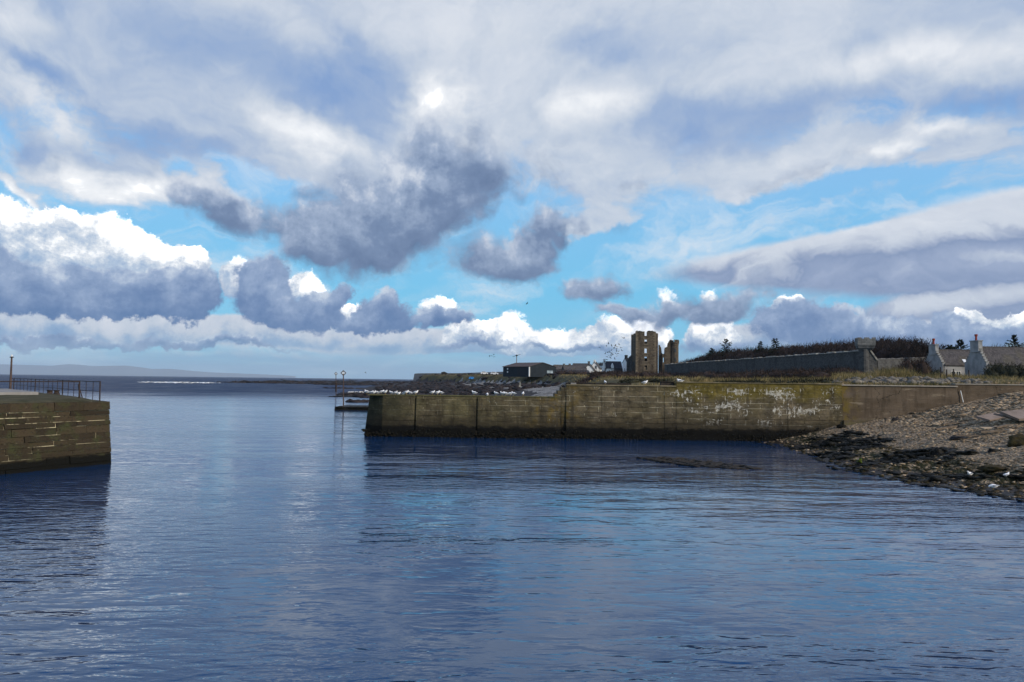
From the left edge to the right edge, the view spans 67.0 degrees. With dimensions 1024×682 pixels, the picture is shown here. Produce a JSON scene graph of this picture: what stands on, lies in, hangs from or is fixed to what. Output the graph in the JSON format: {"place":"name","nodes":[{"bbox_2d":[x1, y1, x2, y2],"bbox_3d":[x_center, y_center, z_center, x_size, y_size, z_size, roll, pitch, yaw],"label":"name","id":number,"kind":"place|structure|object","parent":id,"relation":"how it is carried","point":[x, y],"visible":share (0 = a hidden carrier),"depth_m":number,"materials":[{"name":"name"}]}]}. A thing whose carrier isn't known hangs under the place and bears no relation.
{"place":"outdoors","nodes":[
{"label":"outdoors","id":0,"kind":"place"},
{"bbox_2d":[0,364,295,377],"bbox_3d":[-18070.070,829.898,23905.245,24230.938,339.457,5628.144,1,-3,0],"label":"hills","id":1,"kind":"structure","parent":0,"point":[69,369],"depth_m":22670.89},
{"bbox_2d":[356,377,542,395],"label":"rocky shore","id":2,"kind":"structure","parent":0,"point":[526,393],"depth_m":317.68,"materials":[{"name":"grey stone"}]},
{"bbox_2d":[413,372,502,380],"bbox_3d":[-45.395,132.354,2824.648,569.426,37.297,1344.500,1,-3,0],"label":"headland","id":3,"kind":"structure","parent":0,"point":[416,376],"depth_m":2546.20,"materials":[{"name":"green plant"}]},
{"bbox_2d":[0,374,1023,681],"bbox_3d":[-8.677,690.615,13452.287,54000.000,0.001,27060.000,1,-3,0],"label":"sea","id":4,"kind":"structure","parent":0,"point":[222,530],"depth_m":19.50,"materials":[{"name":"liquid"}]},
{"bbox_2d":[0,388,110,474],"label":"stone pier","id":5,"kind":"structure","parent":4,"relation":"in","point":[48,430],"depth_m":37.22,"materials":[{"name":"stone"}]},
{"bbox_2d":[9,355,13,388],"bbox_3d":[-37.531,2.626,57.917,0.300,3.213,0.300,1,-3,0],"label":"lamp post","id":6,"kind":"object","parent":5,"relation":"on","point":[10,379],"visible":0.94,"depth_m":57.88,"materials":[{"name":"metal"}]},
{"bbox_2d":[0,381,79,397],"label":"railing","id":7,"kind":"object","parent":5,"relation":"on","point":[48,381],"visible":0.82,"depth_m":39.17,"materials":[{"name":"metal"}]},
{"bbox_2d":[12,378,100,400],"bbox_3d":[-31.317,3.101,52.014,0.171,1.061,30.051,3,-4,-40],"label":"railing","id":8,"kind":"object","parent":5,"relation":"on","point":[35,386],"visible":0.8,"depth_m":47.77,"materials":[{"name":"metal"}]},
{"bbox_2d":[141,381,218,382],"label":"surf","id":9,"kind":"structure","parent":4,"relation":"on","point":[177,382],"depth_m":528.00,"materials":[{"name":"liquid"}]},
{"bbox_2d":[217,379,415,385],"bbox_3d":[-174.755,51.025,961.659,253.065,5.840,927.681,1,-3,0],"label":"rock shelf","id":10,"kind":"object","parent":4,"relation":"in","point":[346,382],"visible":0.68,"depth_m":665.76,"materials":[{"name":"grey stone"}]},
{"bbox_2d":[323,387,360,388],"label":"rock shelf","id":11,"kind":"object","parent":4,"relation":"in","point":[341,387],"visible":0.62,"depth_m":337.28,"materials":[{"name":"grey stone"}]},
{"bbox_2d":[334,405,367,409],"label":"mark footing","id":12,"kind":"object","parent":4,"relation":"in","point":[354,407],"visible":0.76,"depth_m":109.93,"materials":[{"name":"grey concrete"}]},
{"bbox_2d":[341,370,345,405],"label":"channel mark","id":13,"kind":"object","parent":12,"relation":"on","point":[342,372],"visible":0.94,"depth_m":111.75,"materials":[{"name":"white paint"}]},
{"bbox_2d":[345,399,368,401],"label":"rock shelf","id":14,"kind":"object","parent":4,"relation":"in","point":[357,400],"visible":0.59,"depth_m":147.18,"materials":[{"name":"grey stone"}]},
{"bbox_2d":[336,380,458,397],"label":"rock shelf","id":15,"kind":"object","parent":4,"relation":"in","point":[366,395],"visible":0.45,"depth_m":227.84,"materials":[{"name":"grey stone"}]},
{"bbox_2d":[328,395,353,396],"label":"mark footing","id":16,"kind":"object","parent":15,"relation":"on","point":[340,396],"visible":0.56,"depth_m":186.79,"materials":[{"name":"grey concrete"}]},
{"bbox_2d":[365,394,560,438],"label":"harbour wall","id":17,"kind":"structure","parent":4,"relation":"in","point":[397,413],"depth_m":60.64,"materials":[{"name":"stone"}]},
{"bbox_2d":[374,373,560,395],"bbox_3d":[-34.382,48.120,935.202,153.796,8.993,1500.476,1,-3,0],"label":"rock shelf","id":18,"kind":"object","parent":4,"relation":"in","point":[484,389],"visible":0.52,"depth_m":255.11,"materials":[{"name":"grey stone"}]},
{"bbox_2d":[553,381,842,440],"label":"harbour wall","id":19,"kind":"structure","parent":4,"relation":"in","point":[712,410],"depth_m":60.70,"materials":[{"name":"stone"}]},
{"bbox_2d":[361,427,825,440],"bbox_3d":[7.067,7.121,60.448,37.714,1.455,0.553,1,-3,0],"label":"seaweed","id":20,"kind":"object","parent":19,"relation":"attached to","point":[473,434],"visible":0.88,"depth_m":60.33,"materials":[{"name":"black plant"}]},
{"bbox_2d":[565,383,630,384],"bbox_3d":[6.987,3.583,62.716,5.246,0.408,0.775,1,-3,0],"label":"stone ledge","id":21,"kind":"object","parent":19,"relation":"on","point":[604,383],"visible":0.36,"depth_m":62.38,"materials":[{"name":"grey stone"}]},
{"bbox_2d":[659,381,674,384],"bbox_3d":[12.413,3.395,61.941,1.174,0.318,0.650,1,-3,0],"label":"timber baulk","id":22,"kind":"object","parent":19,"relation":"on","point":[666,382],"visible":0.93,"depth_m":61.69,"materials":[{"name":"brown wood"}]},
{"bbox_2d":[637,457,763,469],"bbox_3d":[10.272,6.863,43.198,3.208,0.288,7.818,3,-4,-37],"label":"seaweed bed","id":23,"kind":"object","parent":4,"relation":"in","point":[691,462],"visible":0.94,"depth_m":42.76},
{"bbox_2d":[0,0,1023,378],"label":"sky","id":24,"kind":"structure","parent":0,"point":[382,189],"materials":[{"name":"blue"}]},
{"bbox_2d":[459,377,567,395],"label":"shingle beach","id":25,"kind":"structure","parent":0,"point":[549,391],"depth_m":212.62,"materials":[{"name":"grey gravel"}]},
{"bbox_2d":[688,375,715,381],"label":"rough grass","id":26,"kind":"structure","parent":0,"point":[699,379],"depth_m":66.97,"materials":[{"name":"plant"}]},
{"bbox_2d":[419,372,1023,384],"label":"grass land","id":27,"kind":"structure","parent":0,"point":[495,378],"depth_m":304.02,"materials":[{"name":"green plant"}]},
{"bbox_2d":[502,362,555,376],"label":"barn","id":28,"kind":"structure","parent":27,"relation":"on","point":[537,369],"depth_m":302.82,"materials":[{"name":"black paint"}]},
{"bbox_2d":[517,368,526,374],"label":"sliding door","id":29,"kind":"structure","parent":28,"relation":"in","point":[520,371],"depth_m":303.21,"materials":[{"name":"paint"}]},
{"bbox_2d":[553,364,570,370],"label":"house","id":30,"kind":"structure","parent":27,"relation":"on","point":[558,367],"depth_m":351.81,"materials":[{"name":"grey stone"}]},
{"bbox_2d":[561,364,581,369],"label":"house","id":31,"kind":"structure","parent":27,"relation":"on","point":[568,367],"depth_m":337.32,"materials":[{"name":"grey stone"}]},
{"bbox_2d":[556,370,589,372],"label":"stone wall","id":32,"kind":"structure","parent":27,"relation":"on","point":[574,371],"depth_m":320.10,"materials":[{"name":"stone"}]},
{"bbox_2d":[572,363,587,367],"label":"house","id":33,"kind":"structure","parent":27,"relation":"on","point":[583,365],"depth_m":345.57,"materials":[{"name":"grey stone"}]},
{"bbox_2d":[586,361,595,371],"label":"house","id":34,"kind":"structure","parent":27,"relation":"on","point":[590,367],"depth_m":330.33,"materials":[{"name":"paint"}]},
{"bbox_2d":[592,360,601,370],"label":"house","id":35,"kind":"structure","parent":27,"relation":"on","point":[595,365],"depth_m":338.37,"materials":[{"name":"paint"}]},
{"bbox_2d":[555,371,668,374],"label":"scrub","id":36,"kind":"object","parent":27,"relation":"on","point":[571,372],"visible":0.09,"depth_m":277.04,"materials":[{"name":"green plant"}]},
{"bbox_2d":[554,368,669,374],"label":"scrub","id":37,"kind":"object","parent":27,"relation":"on","point":[594,371],"visible":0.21,"depth_m":274.56,"materials":[{"name":"green plant"}]},
{"bbox_2d":[602,359,622,371],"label":"white house","id":38,"kind":"structure","parent":27,"relation":"on","point":[613,365],"depth_m":293.13,"materials":[{"name":"stone"}]},
{"bbox_2d":[561,368,675,386],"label":"scrub","id":39,"kind":"object","parent":27,"relation":"on","point":[617,373],"visible":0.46,"depth_m":160.94,"materials":[{"name":"green plant"}]},
{"bbox_2d":[622,355,628,371],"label":"white house","id":40,"kind":"structure","parent":27,"relation":"on","point":[624,362],"depth_m":299.17,"materials":[{"name":"stone"}]},
{"bbox_2d":[616,375,675,382],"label":"scrub","id":41,"kind":"object","parent":27,"relation":"on","point":[639,379],"visible":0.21,"depth_m":77.25,"materials":[{"name":"green plant"}]},
{"bbox_2d":[621,379,671,382],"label":"scrub","id":42,"kind":"object","parent":27,"relation":"on","point":[635,381],"visible":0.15,"depth_m":75.52,"materials":[{"name":"green plant"}]},
{"bbox_2d":[627,331,678,373],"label":"castle ruin","id":43,"kind":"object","parent":27,"relation":"on","point":[651,362],"visible":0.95,"depth_m":280.67,"materials":[{"name":"stone"}]},
{"bbox_2d":[706,348,714,360],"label":"conifer","id":44,"kind":"object","parent":27,"relation":"on","point":[711,350],"visible":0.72,"depth_m":245.97,"materials":[{"name":"green plant"}]},
{"bbox_2d":[714,338,736,356],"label":"conifer","id":45,"kind":"object","parent":27,"relation":"on","point":[726,349],"visible":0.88,"depth_m":235.85,"materials":[{"name":"green plant"}]},
{"bbox_2d":[753,341,765,355],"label":"conifer","id":46,"kind":"object","parent":27,"relation":"on","point":[759,347],"visible":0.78,"depth_m":212.09,"materials":[{"name":"green plant"}]},
{"bbox_2d":[685,366,835,379],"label":"scrub","id":47,"kind":"object","parent":27,"relation":"on","point":[773,371],"visible":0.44,"depth_m":108.20,"materials":[{"name":"green plant"}]},
{"bbox_2d":[664,350,857,373],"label":"boundary wall","id":48,"kind":"structure","parent":27,"relation":"on","point":[840,359],"depth_m":179.36,"materials":[{"name":"grey stone"}]},
{"bbox_2d":[670,365,863,376],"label":"scrub","id":49,"kind":"object","parent":27,"relation":"on","point":[848,369],"visible":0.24,"depth_m":134.35,"materials":[{"name":"green plant"}]},
{"bbox_2d":[671,367,862,376],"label":"scrub","id":50,"kind":"object","parent":27,"relation":"on","point":[683,375],"visible":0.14,"depth_m":135.91,"materials":[{"name":"green plant"}]},
{"bbox_2d":[765,338,781,354],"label":"conifer","id":51,"kind":"object","parent":27,"relation":"on","point":[775,342],"visible":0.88,"depth_m":203.00,"materials":[{"name":"green plant"}]},
{"bbox_2d":[713,376,837,382],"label":"scrub","id":52,"kind":"object","parent":27,"relation":"on","point":[758,380],"visible":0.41,"depth_m":68.49,"materials":[{"name":"green plant"}]},
{"bbox_2d":[738,380,832,383],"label":"scrub","id":53,"kind":"object","parent":27,"relation":"on","point":[824,381],"visible":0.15,"depth_m":67.56,"materials":[{"name":"green plant"}]},
{"bbox_2d":[674,335,926,363],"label":"woodland","id":54,"kind":"object","parent":27,"relation":"on","point":[881,346],"visible":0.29,"depth_m":185.54,"materials":[{"name":"green plant"}]},
{"bbox_2d":[598,370,1023,386],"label":"rough grass","id":55,"kind":"structure","parent":27,"relation":"on","point":[1011,378],"depth_m":86.26,"materials":[{"name":"green plant"}]},
{"bbox_2d":[855,337,877,373],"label":"wall turret","id":56,"kind":"object","parent":27,"relation":"on","point":[867,357],"depth_m":127.03,"materials":[{"name":"grey stone"}]},
{"bbox_2d":[831,364,928,378],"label":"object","id":57,"kind":"object","parent":27,"relation":"on","point":[896,371],"visible":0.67,"depth_m":100.43,"materials":[{"name":"brown plant"}]},
{"bbox_2d":[877,357,925,369],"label":"boundary wall","id":58,"kind":"structure","parent":27,"relation":"on","point":[883,362],"depth_m":130.52,"materials":[{"name":"grey stone"}]},
{"bbox_2d":[892,355,932,374],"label":"scrub","id":59,"kind":"object","parent":27,"relation":"on","point":[915,362],"visible":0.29,"depth_m":117.78,"materials":[{"name":"green plant"}]},
{"bbox_2d":[894,338,932,359],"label":"bare tree","id":60,"kind":"object","parent":27,"relation":"on","point":[922,349],"visible":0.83,"depth_m":139.79,"materials":[{"name":"brown plant"}]},
{"bbox_2d":[902,360,931,386],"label":"scrub","id":61,"kind":"object","parent":27,"relation":"on","point":[924,369],"visible":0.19,"depth_m":116.92,"materials":[{"name":"green plant"}]},
{"bbox_2d":[832,376,1022,384],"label":"rubble","id":62,"kind":"object","parent":27,"relation":"on","point":[885,379],"visible":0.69,"depth_m":72.35,"materials":[{"name":"grey stone"}]},
{"bbox_2d":[907,334,947,356],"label":"bare tree","id":63,"kind":"object","parent":27,"relation":"on","point":[942,346],"visible":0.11,"depth_m":141.93,"materials":[{"name":"brown plant"}]},
{"bbox_2d":[841,381,1019,385],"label":"rubble","id":64,"kind":"object","parent":27,"relation":"on","point":[937,384],"visible":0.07,"depth_m":67.50,"materials":[{"name":"grey stone"}]},
{"bbox_2d":[924,338,969,375],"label":"cottage","id":65,"kind":"structure","parent":27,"relation":"on","point":[950,360],"depth_m":131.57,"materials":[{"name":"paint"}]},
{"bbox_2d":[948,339,969,349],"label":"conifer","id":66,"kind":"object","parent":27,"relation":"on","point":[960,342],"visible":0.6,"depth_m":175.96,"materials":[{"name":"green plant"}]},
{"bbox_2d":[964,334,1023,375],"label":"cottage","id":67,"kind":"structure","parent":27,"relation":"on","point":[980,356],"depth_m":122.98,"materials":[{"name":"paint"}]},
{"bbox_2d":[981,358,1023,377],"bbox_3d":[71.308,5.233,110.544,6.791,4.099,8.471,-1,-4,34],"label":"scrub","id":68,"kind":"object","parent":27,"relation":"on","point":[1014,371],"visible":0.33,"depth_m":108.29,"materials":[{"name":"green plant"}]},
{"bbox_2d":[1005,334,1023,346],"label":"conifer","id":69,"kind":"object","parent":27,"relation":"on","point":[1014,339],"visible":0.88,"depth_m":174.13,"materials":[{"name":"green plant"}]},
{"bbox_2d":[766,391,1023,497],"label":"beach","id":70,"kind":"structure","parent":0,"point":[1007,455],"depth_m":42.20,"materials":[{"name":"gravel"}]},
{"bbox_2d":[836,424,846,427],"bbox_3d":[25.513,6.636,59.743,0.861,0.426,0.733,-1,-3,24],"label":"boulder","id":71,"kind":"object","parent":70,"relation":"on","point":[841,426],"visible":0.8,"depth_m":59.53,"materials":[{"name":"black stone"}]},
{"bbox_2d":[749,440,1023,501],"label":"seaweed","id":72,"kind":"object","parent":70,"relation":"on","point":[976,492],"visible":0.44,"depth_m":34.71,"materials":[{"name":"brown plant"}]},
{"bbox_2d":[842,384,957,425],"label":"concrete wall","id":73,"kind":"structure","parent":70,"relation":"on","point":[863,403],"depth_m":60.94,"materials":[{"name":"grey concrete"}]},
{"bbox_2d":[781,434,1023,497],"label":"seaweed","id":74,"kind":"object","parent":70,"relation":"on","point":[908,481],"visible":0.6,"depth_m":38.48,"materials":[{"name":"plant"}]},
{"bbox_2d":[788,430,1023,482],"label":"seaweed","id":75,"kind":"object","parent":70,"relation":"on","point":[903,457],"visible":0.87,"depth_m":43.23,"materials":[{"name":"black plant"}]},
{"bbox_2d":[929,447,943,455],"bbox_3d":[22.984,6.038,41.755,0.770,0.627,0.701,1,-3,0],"label":"boulder","id":76,"kind":"object","parent":70,"relation":"on","point":[937,451],"visible":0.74,"depth_m":41.66,"materials":[{"name":"black stone"}]},
{"bbox_2d":[935,425,958,429],"bbox_3d":[28.216,5.632,50.198,2.345,0.120,0.170,-2,-1,-28],"label":"plank","id":77,"kind":"object","parent":70,"relation":"on","point":[948,427],"visible":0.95,"depth_m":50.14,"materials":[{"name":"brown wood"}]},
{"bbox_2d":[941,422,964,424],"bbox_3d":[29.947,5.517,52.005,2.438,0.080,0.234,-2,-2,-14],"label":"plank","id":78,"kind":"object","parent":70,"relation":"on","point":[951,423],"visible":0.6,"depth_m":51.79,"materials":[{"name":"wood"}]},
{"bbox_2d":[949,436,967,439],"bbox_3d":[25.737,5.595,44.573,1.032,0.280,0.940,0,-3,21],"label":"boulder","id":79,"kind":"object","parent":70,"relation":"on","point":[956,437],"visible":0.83,"depth_m":44.35,"materials":[{"name":"black stone"}]},
{"bbox_2d":[952,435,986,436],"bbox_3d":[26.578,5.416,44.199,2.669,0.080,0.220,1,-3,2],"label":"plank","id":80,"kind":"object","parent":70,"relation":"on","point":[970,435],"visible":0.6,"depth_m":44.11,"materials":[{"name":"wood"}]},
{"bbox_2d":[962,449,978,454],"bbox_3d":[23.633,5.749,39.792,0.733,0.369,0.621,2,-3,-28],"label":"boulder","id":81,"kind":"object","parent":70,"relation":"on","point":[972,452],"visible":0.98,"depth_m":39.61,"materials":[{"name":"black stone"}]},
{"bbox_2d":[947,383,1023,402],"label":"concrete wall","id":82,"kind":"structure","parent":70,"relation":"on","point":[970,392],"depth_m":61.29,"materials":[{"name":"grey concrete"}]},
{"bbox_2d":[978,427,992,429],"bbox_3d":[28.303,5.212,46.014,0.870,0.100,0.528,1,5,-10],"label":"flat stone","id":83,"kind":"object","parent":70,"relation":"on","point":[983,428],"visible":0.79,"depth_m":46.02,"materials":[{"name":"beige stone"}]},
{"bbox_2d":[976,465,1004,471],"bbox_3d":[22.224,5.896,35.767,1.126,0.325,0.992,2,-3,-25],"label":"boulder","id":84,"kind":"object","parent":70,"relation":"on","point":[991,468],"visible":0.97,"depth_m":35.52,"materials":[{"name":"black stone"}]},
{"bbox_2d":[976,413,1004,420],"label":"concrete slab","id":85,"kind":"structure","parent":70,"relation":"on","point":[989,417],"depth_m":49.97,"materials":[{"name":"grey concrete"}]},
{"bbox_2d":[979,430,1007,432],"bbox_3d":[27.638,5.163,44.217,1.999,0.120,0.204,-1,-3,-8],"label":"plank","id":86,"kind":"object","parent":70,"relation":"on","point":[989,431],"visible":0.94,"depth_m":44.10,"materials":[{"name":"wood"}]},
{"bbox_2d":[987,448,999,452],"bbox_3d":[24.542,5.617,39.379,0.648,0.317,0.513,1,-3,0],"label":"boulder","id":87,"kind":"object","parent":70,"relation":"on","point":[992,450],"visible":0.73,"depth_m":39.25,"materials":[{"name":"black stone"}]},
{"bbox_2d":[988,484,999,489],"bbox_3d":[20.645,6.252,33.133,0.422,0.252,0.235,-1,-4,35],"label":"gull","id":88,"kind":"object","parent":70,"relation":"on","point":[993,486],"visible":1,"depth_m":33.09,"materials":[{"name":"white"}]},
{"bbox_2d":[994,424,1008,428],"bbox_3d":[28.760,5.010,45.425,1.524,0.100,0.168,-3,0,-34],"label":"plank","id":89,"kind":"object","parent":70,"relation":"on","point":[1001,426],"visible":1,"depth_m":45.35,"materials":[{"name":"wood"}]},
{"bbox_2d":[993,412,1017,420],"bbox_3d":[30.903,4.745,47.842,1.937,0.120,0.326,17,17,41],"label":"kerb stone","id":90,"kind":"object","parent":70,"relation":"on","point":[998,414],"visible":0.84,"depth_m":48.07,"materials":[{"name":"concrete"}]},
{"bbox_2d":[1000,409,1023,420],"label":"concrete slab","id":91,"kind":"structure","parent":70,"relation":"on","point":[1018,415],"depth_m":47.47,"materials":[{"name":"grey concrete"}]},
{"bbox_2d":[1006,433,1023,446],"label":"boulder","id":92,"kind":"object","parent":70,"relation":"on","point":[1016,440],"visible":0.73,"depth_m":39.98,"materials":[{"name":"brown stone"}]}
]}

